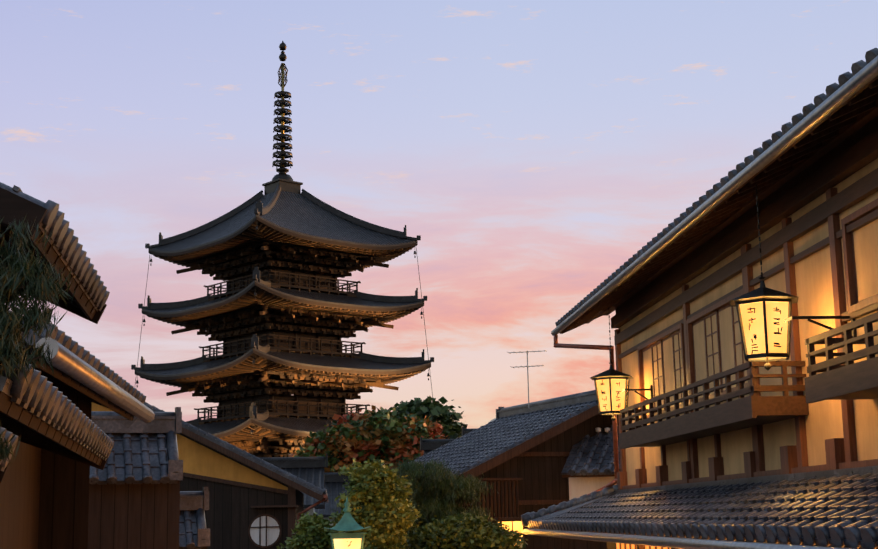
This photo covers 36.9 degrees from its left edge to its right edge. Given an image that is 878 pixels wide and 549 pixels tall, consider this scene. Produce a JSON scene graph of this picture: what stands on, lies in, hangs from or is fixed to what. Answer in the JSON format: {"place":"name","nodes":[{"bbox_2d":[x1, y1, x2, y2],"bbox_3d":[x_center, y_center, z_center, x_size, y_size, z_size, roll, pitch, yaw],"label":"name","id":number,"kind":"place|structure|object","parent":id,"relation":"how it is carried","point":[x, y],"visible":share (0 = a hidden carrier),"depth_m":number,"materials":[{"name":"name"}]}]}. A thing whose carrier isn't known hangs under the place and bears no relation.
{"place":"outdoors","nodes":[
{"label":"outdoors","id":0,"kind":"place"},
{"bbox_2d":[0,0,877,428],"label":"sky","id":1,"kind":"structure","parent":0,"point":[532,149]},
{"bbox_3d":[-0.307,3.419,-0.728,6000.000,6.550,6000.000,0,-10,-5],"label":"ground","id":2,"kind":"structure","parent":0,"visible":0},
{"bbox_2d":[0,216,75,463],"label":"pine bough","id":3,"kind":"object","parent":2,"relation":"on","point":[24,280],"visible":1,"depth_m":5.44,"materials":[{"name":"green plant"}]},
{"bbox_2d":[0,182,209,548],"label":"houses","id":4,"kind":"structure","parent":2,"relation":"on","point":[77,473],"depth_m":13.00,"materials":[{"name":"brown tile"}]},
{"bbox_2d":[91,402,328,548],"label":"ochre house","id":5,"kind":"structure","parent":2,"relation":"on","point":[255,502],"depth_m":34.08,"materials":[{"name":"paint"}]},
{"bbox_2d":[131,41,433,457],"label":"pagoda","id":6,"kind":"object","parent":2,"relation":"on","point":[283,375],"visible":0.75,"depth_m":112.00,"materials":[{"name":"brown wood"}]},
{"bbox_2d":[260,454,327,514],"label":"town house","id":7,"kind":"structure","parent":2,"relation":"on","point":[310,470],"depth_m":50.96,"materials":[{"name":"grey tile"}]},
{"bbox_2d":[315,472,349,532],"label":"town house","id":8,"kind":"structure","parent":2,"relation":"on","point":[334,487],"depth_m":58.03,"materials":[{"name":"grey tile"}]},
{"bbox_2d":[389,396,467,438],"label":"dark tree","id":9,"kind":"object","parent":2,"relation":"on","point":[445,417],"visible":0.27,"depth_m":88.76,"materials":[{"name":"green plant"}]},
{"bbox_2d":[420,437,455,454],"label":"town house","id":10,"kind":"structure","parent":2,"relation":"on","point":[428,445],"depth_m":51.57,"materials":[{"name":"grey tile"}]},
{"bbox_2d":[462,427,477,435],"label":"town house","id":11,"kind":"structure","parent":2,"relation":"on","point":[465,431],"depth_m":61.77,"materials":[{"name":"grey tile"}]},
{"bbox_2d":[348,390,620,548],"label":"house","id":12,"kind":"structure","parent":2,"relation":"on","point":[536,456],"depth_m":30.41,"materials":[{"name":"grey tile"}]},
{"bbox_2d":[508,350,546,407],"bbox_3d":[2.240,2.639,33.150,0.964,1.450,0.400,-4,-11,16],"label":"tv aerial","id":13,"kind":"object","parent":12,"relation":"on","point":[527,366],"visible":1,"depth_m":33.18,"materials":[{"name":"metal"}]},
{"bbox_2d":[521,48,877,548],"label":"building","id":14,"kind":"structure","parent":2,"relation":"on","point":[723,444],"depth_m":15.71,"materials":[{"name":"beige paint"}]},
{"bbox_2d":[590,308,652,420],"bbox_3d":[3.200,1.560,23.193,1.262,2.020,0.734,-11,-14,42],"label":"lantern","id":15,"kind":"object","parent":14,"relation":"attached to","point":[612,389],"visible":0.96,"depth_m":23.02,"materials":[{"name":"beige paper"}]},
{"bbox_2d":[729,183,856,369],"bbox_3d":[3.763,-0.021,14.350,1.395,2.102,0.734,-11,-14,42],"label":"lantern","id":16,"kind":"object","parent":14,"relation":"hanging from","point":[764,314],"visible":1,"depth_m":14.22,"materials":[{"name":"beige paper"}]},
{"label":"street","id":17,"kind":"structure","parent":0,"visible":0},
{"bbox_2d":[276,512,343,548],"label":"shrub","id":18,"kind":"object","parent":17,"relation":"on","point":[311,534],"visible":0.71,"depth_m":29.00,"materials":[{"name":"green plant"}]},
{"bbox_2d":[324,498,370,548],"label":"street lamp","id":19,"kind":"object","parent":17,"relation":"on","point":[350,540],"visible":1,"depth_m":20.25,"materials":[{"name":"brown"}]},
{"bbox_2d":[289,405,448,472],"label":"maple tree","id":20,"kind":"object","parent":17,"relation":"on","point":[388,436],"visible":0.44,"depth_m":81.74,"materials":[{"name":"red plant"}]},
{"bbox_2d":[329,457,422,548],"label":"bush","id":21,"kind":"object","parent":17,"relation":"on","point":[380,505],"visible":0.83,"depth_m":24.78,"materials":[{"name":"green plant"}]},
{"bbox_2d":[383,451,498,533],"bbox_3d":[-0.365,5.765,26.948,3.162,4.446,1.783,0,-10,-5],"label":"tree","id":22,"kind":"object","parent":17,"relation":"on","point":[439,491],"visible":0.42,"depth_m":26.79,"materials":[{"name":"green plant"}]},
{"bbox_2d":[400,510,527,548],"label":"hedge bush","id":23,"kind":"object","parent":17,"relation":"on","point":[467,531],"visible":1,"depth_m":25.66,"materials":[{"name":"green plant"}]},
{"bbox_2d":[494,517,524,548],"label":"andon box lamp","id":24,"kind":"object","parent":17,"relation":"on","point":[515,523],"visible":0.44,"depth_m":26.91,"materials":[{"name":"yellow paper"}]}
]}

